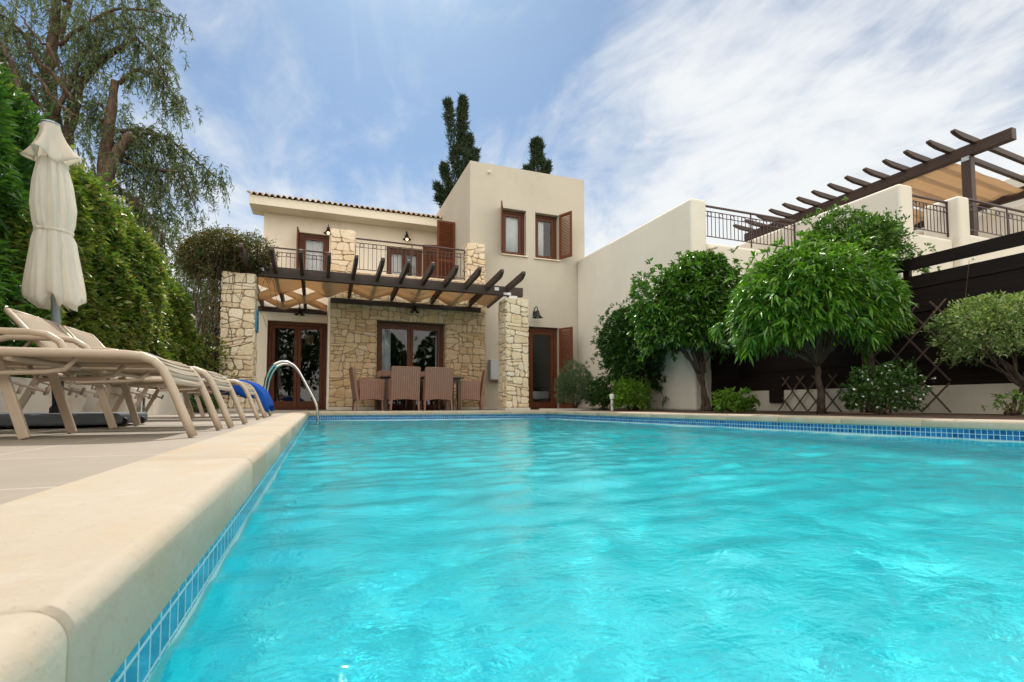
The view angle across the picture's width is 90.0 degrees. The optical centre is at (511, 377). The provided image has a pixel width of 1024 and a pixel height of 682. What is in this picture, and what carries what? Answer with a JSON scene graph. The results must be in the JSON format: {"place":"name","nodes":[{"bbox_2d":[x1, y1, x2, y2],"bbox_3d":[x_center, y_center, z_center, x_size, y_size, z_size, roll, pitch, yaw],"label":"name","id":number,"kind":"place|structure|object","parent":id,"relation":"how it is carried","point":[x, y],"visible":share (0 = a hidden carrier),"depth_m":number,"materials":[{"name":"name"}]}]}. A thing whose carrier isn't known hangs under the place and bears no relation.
{"place":"outdoors","nodes":[
{"label":"outdoors","id":0,"kind":"place"},
{"bbox_2d":[0,412,291,504],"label":"pool deck","id":1,"kind":"structure","parent":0,"point":[42,458],"depth_m":1.65,"materials":[{"name":"beige stone"}]},
{"bbox_2d":[0,119,147,426],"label":"parasol","id":2,"kind":"object","parent":1,"relation":"on","point":[53,280],"visible":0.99,"depth_m":3.21,"materials":[{"name":"beige fabric"}]},
{"bbox_2d":[0,327,222,439],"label":"sun lounger","id":3,"kind":"object","parent":1,"relation":"on","point":[62,357],"visible":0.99,"depth_m":2.13,"materials":[{"name":"beige plastic"}]},
{"bbox_2d":[0,308,247,428],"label":"sun lounger","id":4,"kind":"object","parent":1,"relation":"on","point":[217,382],"visible":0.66,"depth_m":2.92,"materials":[{"name":"beige plastic"}]},
{"bbox_2d":[137,393,144,411],"bbox_3d":[-3.888,0.294,5.365,0.072,0.254,0.072,1,-3,-21],"label":"bollard light","id":5,"kind":"object","parent":1,"relation":"on","point":[141,408],"visible":0.38,"depth_m":5.34,"materials":[{"name":"metal"}]},
{"bbox_2d":[62,325,266,419],"bbox_3d":[-2.993,-0.002,4.547,1.444,0.765,0.651,1,-3,-21],"label":"sun lounger","id":6,"kind":"object","parent":1,"relation":"on","point":[90,340],"visible":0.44,"depth_m":4.45,"materials":[{"name":"beige plastic"}]},
{"bbox_2d":[104,348,271,416],"bbox_3d":[-3.392,0.087,5.515,1.436,0.688,0.651,1,-3,-21],"label":"sun lounger","id":7,"kind":"object","parent":1,"relation":"on","point":[155,396],"visible":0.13,"depth_m":5.33,"materials":[{"name":"beige plastic"}]},
{"bbox_2d":[201,377,273,411],"bbox_3d":[-3.063,0.203,5.629,0.778,0.361,0.674,1,-3,-21],"label":"towel","id":8,"kind":"object","parent":7,"relation":"on","point":[264,396],"visible":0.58,"depth_m":5.45,"materials":[{"name":"blue fabric"}]},
{"bbox_2d":[184,389,223,412],"bbox_3d":[-5.047,0.355,8.311,0.624,0.482,1.107,1,-3,-21],"label":"shrub","id":9,"kind":"object","parent":1,"relation":"on","point":[194,405],"visible":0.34,"depth_m":8.18,"materials":[{"name":"green plant"}]},
{"bbox_2d":[259,360,318,423],"bbox_3d":[-3.549,0.608,8.227,0.885,1.720,0.600,1,-3,-21],"label":"pool ladder","id":10,"kind":"object","parent":1,"relation":"attached to","point":[268,377],"visible":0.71,"depth_m":8.09,"materials":[{"name":"metal"}]},
{"bbox_2d":[257,409,572,411],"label":"terrace paving","id":11,"kind":"structure","parent":0,"point":[292,410],"depth_m":11.11,"materials":[{"name":"beige stone"}]},
{"bbox_2d":[216,271,258,411],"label":"stone pillar","id":12,"kind":"structure","parent":11,"relation":"on","point":[243,342],"depth_m":9.48,"materials":[{"name":"yellow stone"}]},
{"bbox_2d":[169,221,282,411],"bbox_3d":[-5.411,-1.107,9.646,1.945,3.669,1.457,1,-3,-21],"label":"tree","id":13,"kind":"object","parent":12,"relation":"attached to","point":[201,254],"visible":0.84,"depth_m":9.40,"materials":[{"name":"green plant"}]},
{"bbox_2d":[255,308,258,333],"bbox_3d":[-4.893,-1.071,9.820,0.032,0.440,0.380,1,-3,-21],"label":"wall plaque","id":14,"kind":"object","parent":12,"relation":"attached to","point":[256,321],"depth_m":9.74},
{"bbox_2d":[231,243,525,314],"bbox_3d":[-2.847,-1.901,11.523,5.970,0.534,3.836,1,-3,-21],"label":"pergola","id":15,"kind":"object","parent":12,"relation":"on","point":[327,283],"visible":0.94,"depth_m":11.18,"materials":[{"name":"brown wood"}]},
{"bbox_2d":[349,367,384,410],"bbox_3d":[-3.102,0.256,10.905,0.672,0.914,0.626,1,-3,-25],"label":"wicker chair","id":16,"kind":"object","parent":11,"relation":"on","point":[366,389],"visible":0.96,"depth_m":10.66,"materials":[{"name":"brown wicker"}]},
{"bbox_2d":[376,371,407,409],"bbox_3d":[-2.728,0.293,11.617,0.626,0.914,0.672,1,-3,-21],"label":"wicker chair","id":17,"kind":"object","parent":11,"relation":"on","point":[379,373],"visible":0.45,"depth_m":11.81,"materials":[{"name":"brown wicker"}]},
{"bbox_2d":[387,366,420,410],"bbox_3d":[-2.288,0.249,10.766,0.626,0.914,0.672,1,-3,-22],"label":"wicker chair","id":18,"kind":"object","parent":11,"relation":"on","point":[403,382],"visible":0.97,"depth_m":10.51,"materials":[{"name":"brown wicker"}]},
{"bbox_2d":[246,160,584,409],"bbox_3d":[-3.568,-2.869,16.675,9.020,7.748,8.872,1,-3,-21],"label":"villa","id":19,"kind":"object","parent":11,"relation":"on","point":[464,228],"visible":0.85,"depth_m":13.96,"materials":[{"name":"paint"}]},
{"bbox_2d":[267,321,326,408],"bbox_3d":[-5.329,-0.288,12.712,1.355,2.153,0.090,1,-3,-21],"label":"patio door","id":20,"kind":"structure","parent":19,"relation":"in","point":[272,325],"depth_m":12.70,"materials":[{"name":"brown wood"}]},
{"bbox_2d":[294,304,304,315],"bbox_3d":[-5.190,-1.642,12.511,0.256,0.316,0.339,1,-3,-21],"label":"wall lamp","id":21,"kind":"object","parent":19,"relation":"attached to","point":[299,312],"visible":1,"depth_m":12.44,"materials":[{"name":"black metal"}]},
{"bbox_2d":[305,334,314,344],"bbox_3d":[-5.352,-1.383,13.569,0.240,1.026,0.240,1,-3,-21],"label":"pendant lamp","id":22,"kind":"object","parent":19,"relation":"hanging from","point":[309,339],"visible":0.94,"depth_m":13.45,"materials":[{"name":"beige glass"}]},
{"bbox_2d":[305,240,322,270],"bbox_3d":[-6.139,-3.238,15.875,0.652,2.200,0.063,1,-3,-21],"label":"curtain","id":23,"kind":"object","parent":19,"relation":"hanging from","point":[310,264],"visible":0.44,"depth_m":15.90,"materials":[{"name":"white fabric"}]},
{"bbox_2d":[299,233,328,270],"bbox_3d":[-6.106,-3.255,15.786,0.850,2.286,0.090,1,-3,-21],"label":"balcony door","id":24,"kind":"structure","parent":19,"relation":"in","point":[303,237],"depth_m":15.83,"materials":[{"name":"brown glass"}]},
{"bbox_2d":[323,224,329,234],"bbox_3d":[-5.629,-4.536,15.691,0.282,0.348,0.373,1,-3,-21],"label":"wall lamp","id":25,"kind":"object","parent":19,"relation":"attached to","point":[327,231],"visible":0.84,"depth_m":15.62,"materials":[{"name":"black metal"}]},
{"bbox_2d":[382,329,390,403],"bbox_3d":[-3.113,-0.263,12.454,0.290,2.000,0.068,1,-3,-21],"label":"curtain","id":26,"kind":"object","parent":19,"relation":"hanging from","point":[386,339],"visible":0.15,"depth_m":12.49,"materials":[{"name":"white fabric"}]},
{"bbox_2d":[391,254,400,274],"bbox_3d":[-3.805,-3.092,16.749,0.461,2.000,0.038,1,-3,-21],"label":"curtain","id":27,"kind":"object","parent":19,"relation":"hanging from","point":[395,262],"visible":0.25,"depth_m":16.79,"materials":[{"name":"white fabric"}]},
{"bbox_2d":[386,248,421,276],"bbox_3d":[-3.542,-3.125,16.748,1.140,2.126,0.090,1,-3,-21],"label":"balcony door","id":28,"kind":"structure","parent":19,"relation":"in","point":[404,254],"depth_m":16.77,"materials":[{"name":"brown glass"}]},
{"bbox_2d":[403,231,410,240],"bbox_3d":[-3.397,-4.572,16.537,0.282,0.348,0.373,1,-3,-21],"label":"wall lamp","id":29,"kind":"object","parent":19,"relation":"attached to","point":[406,238],"visible":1,"depth_m":16.49,"materials":[{"name":"black metal"}]},
{"bbox_2d":[375,322,443,408],"bbox_3d":[-2.493,-0.268,12.499,1.650,2.092,0.090,1,-3,-21],"label":"patio door","id":30,"kind":"structure","parent":19,"relation":"in","point":[409,327],"depth_m":12.50,"materials":[{"name":"brown wood"}]},
{"bbox_2d":[412,256,415,275],"bbox_3d":[-3.225,-3.080,16.969,0.221,2.000,0.036,1,-3,-21],"label":"curtain","id":31,"kind":"object","parent":19,"relation":"hanging from","point":[414,264],"visible":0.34,"depth_m":16.98,"materials":[{"name":"white fabric"}]},
{"bbox_2d":[410,302,419,312],"bbox_3d":[-2.323,-1.660,12.191,0.243,0.300,0.322,1,-3,-21],"label":"wall lamp","id":32,"kind":"object","parent":19,"relation":"attached to","point":[414,309],"visible":1,"depth_m":12.12,"materials":[{"name":"black metal"}]},
{"bbox_2d":[435,331,436,403],"bbox_3d":[-1.893,-0.238,12.915,0.099,2.000,0.041,1,-3,-12],"label":"curtain","id":33,"kind":"object","parent":19,"relation":"hanging from","point":[435,353],"depth_m":12.94,"materials":[{"name":"white fabric"}]},
{"bbox_2d":[488,360,498,379],"bbox_3d":[-0.428,-0.186,13.336,0.340,0.530,0.193,1,-3,-21],"label":"meter box","id":34,"kind":"object","parent":19,"relation":"attached to","point":[493,369],"visible":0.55,"depth_m":13.23,"materials":[{"name":"grey metal"}]},
{"bbox_2d":[491,360,498,379],"bbox_3d":[-0.396,-0.191,13.252,0.310,0.500,0.014,1,-3,-21],"label":"door","id":35,"kind":"structure","parent":34,"relation":"in","point":[494,363],"depth_m":13.23,"materials":[{"name":"white metal"}]},
{"bbox_2d":[506,217,517,252],"bbox_3d":[-0.023,-3.889,14.045,0.521,1.170,0.021,1,-3,-21],"label":"curtain","id":36,"kind":"object","parent":19,"relation":"hanging from","point":[511,234],"visible":0.61,"depth_m":14.05,"materials":[{"name":"white fabric"}]},
{"bbox_2d":[503,210,523,255],"bbox_3d":[-0.001,-3.917,13.996,0.677,1.231,0.090,1,-3,-21],"label":"window","id":37,"kind":"structure","parent":19,"relation":"in","point":[520,216],"depth_m":14.03,"materials":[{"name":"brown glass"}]},
{"bbox_2d":[532,306,542,318],"bbox_3d":[0.668,-1.737,13.742,0.294,0.363,0.390,1,-3,-21],"label":"wall lamp","id":38,"kind":"object","parent":19,"relation":"attached to","point":[536,314],"visible":1,"depth_m":13.67,"materials":[{"name":"black metal"}]},
{"bbox_2d":[538,221,542,255],"bbox_3d":[0.753,-3.874,14.337,0.280,1.170,0.016,1,-3,-22],"label":"curtain","id":39,"kind":"object","parent":19,"relation":"hanging from","point":[540,238],"visible":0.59,"depth_m":14.35,"materials":[{"name":"white fabric"}]},
{"bbox_2d":[533,391,549,401],"bbox_3d":[0.240,0.717,16.055,1.200,0.520,1.900,1,-3,-21],"label":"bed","id":40,"kind":"object","parent":19,"relation":"in","point":[540,396],"visible":0.21,"depth_m":15.29,"materials":[{"name":"grey wood"}]},
{"bbox_2d":[528,327,556,408],"bbox_3d":[0.808,-0.249,14.067,0.906,2.218,0.090,1,-3,-21],"label":"tower door","id":41,"kind":"structure","parent":19,"relation":"in","point":[532,331],"depth_m":14.09,"materials":[{"name":"brown wood"}]},
{"bbox_2d":[535,215,556,259],"bbox_3d":[0.906,-3.892,14.338,0.707,1.246,0.090,1,-3,-21],"label":"window","id":42,"kind":"structure","parent":19,"relation":"in","point":[552,220],"depth_m":14.37,"materials":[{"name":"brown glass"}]},
{"bbox_2d":[377,375,463,410],"bbox_3d":[-2.043,0.366,11.411,1.800,0.744,0.840,1,-3,-21],"label":"dining table","id":43,"kind":"object","parent":11,"relation":"on","point":[386,377],"visible":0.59,"depth_m":11.34,"materials":[{"name":"brown wood"}]},
{"bbox_2d":[409,372,440,409],"bbox_3d":[-2.027,0.307,11.881,0.626,0.914,0.672,1,-3,-21],"label":"wicker chair","id":44,"kind":"object","parent":11,"relation":"on","point":[423,374],"visible":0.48,"depth_m":11.96,"materials":[{"name":"brown wicker"}]},
{"bbox_2d":[420,367,452,410],"bbox_3d":[-1.626,0.262,11.015,0.626,0.914,0.672,1,-3,-19],"label":"wicker chair","id":45,"kind":"object","parent":11,"relation":"on","point":[436,383],"visible":0.97,"depth_m":10.76,"materials":[{"name":"brown wicker"}]},
{"bbox_2d":[456,370,486,409],"bbox_3d":[-0.935,0.299,11.736,0.672,0.914,0.626,0,-3,-9],"label":"wicker chair","id":46,"kind":"object","parent":11,"relation":"on","point":[473,390],"visible":0.83,"depth_m":11.44,"materials":[{"name":"brown wicker"}]},
{"bbox_2d":[497,298,529,409],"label":"stone pillar","id":47,"kind":"structure","parent":11,"relation":"on","point":[513,343],"depth_m":11.43,"materials":[{"name":"yellow stone"}]},
{"bbox_2d":[553,355,594,407],"bbox_3d":[1.571,0.133,12.004,1.199,1.296,1.157,1,-3,-21],"label":"shrub","id":48,"kind":"object","parent":11,"relation":"on","point":[568,380],"visible":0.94,"depth_m":11.83,"materials":[{"name":"green plant"}]},
{"bbox_2d":[0,0,1023,347],"label":"sky","id":49,"kind":"structure","parent":0,"point":[753,106],"materials":[{"name":"blue"}]},
{"bbox_2d":[193,409,1023,419],"bbox_3d":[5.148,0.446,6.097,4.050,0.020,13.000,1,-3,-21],"label":"planting bed soil","id":50,"kind":"structure","parent":0,"point":[959,416],"depth_m":6.49,"materials":[{"name":"brown soil"}]},
{"bbox_2d":[0,376,190,414],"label":"planter wall","id":51,"kind":"structure","parent":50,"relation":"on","point":[38,401],"depth_m":4.57,"materials":[{"name":"paint"}]},
{"bbox_2d":[173,277,220,365],"bbox_3d":[-10.177,-1.400,16.653,4.158,4.934,3.280,1,-3,-21],"label":"pine tree","id":52,"kind":"object","parent":50,"relation":"on","point":[204,317],"visible":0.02,"depth_m":16.27,"materials":[{"name":"green plant"}]},
{"bbox_2d":[180,332,239,411],"bbox_3d":[-5.641,-0.150,9.421,1.379,1.597,1.520,1,-3,-21],"label":"flowering shrub","id":53,"kind":"object","parent":50,"relation":"on","point":[200,356],"visible":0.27,"depth_m":9.16,"materials":[{"name":"green plant"}]},
{"bbox_2d":[432,90,482,207],"bbox_3d":[-2.681,-6.385,24.994,2.130,15.641,2.202,-1,-3,25],"label":"cypress tree","id":54,"kind":"object","parent":50,"relation":"on","point":[465,148],"visible":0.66,"depth_m":25.08,"materials":[{"name":"green plant"}]},
{"bbox_2d":[520,135,552,173],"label":"cypress tree","id":55,"kind":"object","parent":50,"relation":"on","point":[536,146],"visible":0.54,"depth_m":28.79,"materials":[{"name":"green plant"}]},
{"bbox_2d":[539,408,622,409],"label":"bed kerb","id":56,"kind":"structure","parent":50,"relation":"on","point":[581,409],"depth_m":11.71,"materials":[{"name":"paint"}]},
{"bbox_2d":[584,372,616,409],"bbox_3d":[2.058,0.322,11.604,0.913,0.891,0.915,0,-3,-3],"label":"shrub","id":57,"kind":"object","parent":50,"relation":"on","point":[597,392],"visible":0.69,"depth_m":11.38,"materials":[{"name":"green plant"}]},
{"bbox_2d":[610,394,614,410],"bbox_3d":[2.064,0.516,10.547,0.104,0.345,0.104,1,-3,-21],"label":"bollard light","id":58,"kind":"object","parent":50,"relation":"on","point":[612,396],"visible":0.85,"depth_m":10.52,"materials":[{"name":"white paint"}]},
{"bbox_2d":[590,297,669,409],"bbox_3d":[2.764,-0.515,10.921,2.045,2.521,1.732,1,-3,-21],"label":"tree","id":59,"kind":"object","parent":50,"relation":"on","point":[620,354],"visible":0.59,"depth_m":10.62,"materials":[{"name":"green plant"}]},
{"bbox_2d":[606,375,655,410],"bbox_3d":[2.416,0.290,10.397,0.958,0.854,0.994,1,-3,-21],"label":"shrub","id":60,"kind":"object","parent":50,"relation":"on","point":[624,389],"visible":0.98,"depth_m":10.22,"materials":[{"name":"green plant"}]},
{"bbox_2d":[625,246,743,410],"bbox_3d":[3.341,-0.873,9.597,2.359,3.112,1.967,-1,-3,17],"label":"tree","id":61,"kind":"object","parent":50,"relation":"on","point":[691,292],"visible":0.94,"depth_m":9.08,"materials":[{"name":"green plant"}]},
{"bbox_2d":[710,387,761,412],"bbox_3d":[3.513,0.373,8.014,0.782,0.473,0.742,0,-3,-2],"label":"shrub","id":62,"kind":"object","parent":50,"relation":"on","point":[743,405],"visible":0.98,"depth_m":7.88,"materials":[{"name":"green plant"}]},
{"bbox_2d":[578,173,1023,410],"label":"neighbour terrace","id":63,"kind":"structure","parent":50,"relation":"on","point":[605,273],"depth_m":10.56,"materials":[{"name":"paint"}]},
{"bbox_2d":[733,127,1023,240],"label":"neighbour pergola","id":64,"kind":"object","parent":63,"relation":"on","point":[945,176],"visible":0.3,"depth_m":12.19,"materials":[{"name":"brown wood"}]},
{"bbox_2d":[778,373,841,411],"bbox_3d":[5.013,0.281,8.677,0.052,0.635,1.217,1,-3,-21],"label":"trellis","id":65,"kind":"object","parent":50,"relation":"on","point":[830,398],"visible":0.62,"depth_m":8.70,"materials":[{"name":"brown wood"}]},
{"bbox_2d":[707,229,918,413],"bbox_3d":[4.015,-0.726,6.979,2.716,2.488,2.300,1,-3,-21],"label":"tree","id":66,"kind":"object","parent":50,"relation":"on","point":[768,295],"visible":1,"depth_m":6.45,"materials":[{"name":"green plant"}]},
{"bbox_2d":[796,197,941,412],"bbox_3d":[5.168,-1.095,7.706,2.614,3.315,1.558,1,-3,-21],"label":"tree","id":67,"kind":"object","parent":50,"relation":"on","point":[887,232],"visible":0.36,"depth_m":7.39,"materials":[{"name":"green plant"}]},
{"bbox_2d":[739,383,1023,413],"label":"garden wall","id":68,"kind":"structure","parent":50,"relation":"on","point":[969,399],"depth_m":6.85,"materials":[{"name":"paint"}]},
{"bbox_2d":[769,378,783,402],"bbox_3d":[4.796,0.243,9.293,0.058,0.440,0.280,1,-3,-21],"label":"electric box","id":69,"kind":"object","parent":68,"relation":"attached to","point":[776,391],"visible":1,"depth_m":9.26,"materials":[{"name":"black metal"}]},
{"bbox_2d":[710,231,1023,409],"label":"board fence","id":70,"kind":"object","parent":68,"relation":"on","point":[1003,274],"visible":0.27,"depth_m":7.04,"materials":[{"name":"brown wood"}]},
{"bbox_2d":[881,357,922,375],"bbox_3d":[5.446,-0.140,7.160,0.403,0.280,0.514,1,-3,-21],"label":"shrub","id":71,"kind":"object","parent":70,"relation":"attached to","point":[913,358],"visible":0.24,"depth_m":7.06,"materials":[{"name":"green plant"}]},
{"bbox_2d":[964,257,975,307],"bbox_3d":[5.843,-1.129,6.541,0.159,0.812,0.035,-1,-3,16],"label":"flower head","id":72,"kind":"object","parent":70,"relation":"attached to","point":[973,258],"visible":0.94,"depth_m":6.56},
{"bbox_2d":[837,359,935,414],"bbox_3d":[4.591,0.145,6.327,1.059,0.696,0.934,2,-4,-40],"label":"flowering shrub","id":73,"kind":"object","parent":50,"relation":"on","point":[863,390],"visible":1,"depth_m":6.19,"materials":[{"name":"green plant"}]},
{"bbox_2d":[873,298,951,412],"bbox_3d":[5.487,-0.270,7.065,0.162,1.505,1.017,1,-3,-21],"label":"trellis","id":74,"kind":"object","parent":50,"relation":"on","point":[928,358],"visible":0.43,"depth_m":6.87,"materials":[{"name":"brown wood"}]},
{"bbox_2d":[909,289,1023,414],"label":"tree","id":75,"kind":"object","parent":50,"relation":"on","point":[960,316],"visible":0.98,"depth_m":5.75,"materials":[{"name":"green plant"}]},
{"bbox_2d":[982,389,1023,415],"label":"shrub","id":76,"kind":"object","parent":50,"relation":"on","point":[1008,411],"visible":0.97,"depth_m":5.60,"materials":[{"name":"green plant"}]},
{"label":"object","id":77,"kind":"structure","parent":50,"relation":"on","visible":0},
{"bbox_2d":[0,410,1023,681],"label":"pool coping","id":78,"kind":"object","parent":77,"relation":"on","point":[96,570],"visible":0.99,"depth_m":0.57,"materials":[{"name":"beige stone"}]},
{"bbox_2d":[109,414,1023,681],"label":"pool mosaic band","id":79,"kind":"object","parent":77,"relation":"attached to","point":[141,661],"visible":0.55,"depth_m":2.37,"materials":[{"name":"blue tile"}]},
{"label":"hedge bed soil","id":80,"kind":"structure","parent":0,"visible":0},
{"bbox_2d":[0,58,62,377],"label":"hedge","id":81,"kind":"object","parent":80,"relation":"on","point":[9,136],"visible":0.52,"depth_m":3.58,"materials":[{"name":"green plant"}]},
{"bbox_2d":[0,70,201,388],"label":"hedge","id":82,"kind":"object","parent":80,"relation":"on","point":[137,297],"visible":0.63,"depth_m":5.60,"materials":[{"name":"green plant"}]},
{"bbox_2d":[0,0,233,283],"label":"pepper tree","id":83,"kind":"object","parent":80,"relation":"on","point":[132,142],"visible":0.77,"depth_m":10.17,"materials":[{"name":"green plant"}]},
{"bbox_2d":[169,230,219,344],"bbox_3d":[-8.624,-1.579,13.933,1.686,4.888,1.442,1,-3,-21],"label":"tree","id":84,"kind":"object","parent":80,"relation":"on","point":[201,300],"visible":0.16,"depth_m":13.81,"materials":[{"name":"green plant"}]},
{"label":"pool basin","id":85,"kind":"structure","parent":0,"visible":0},
{"bbox_2d":[147,418,1022,681],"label":"pool waterline strip","id":86,"kind":"object","parent":85,"relation":"attached to","point":[191,612],"visible":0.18,"depth_m":4.35,"materials":[{"name":"tile"}]},
{"bbox_2d":[149,418,1023,681],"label":"pool water","id":87,"kind":"structure","parent":85,"relation":"in","point":[526,550],"depth_m":1.02,"materials":[{"name":"teal liquid"}]}
]}

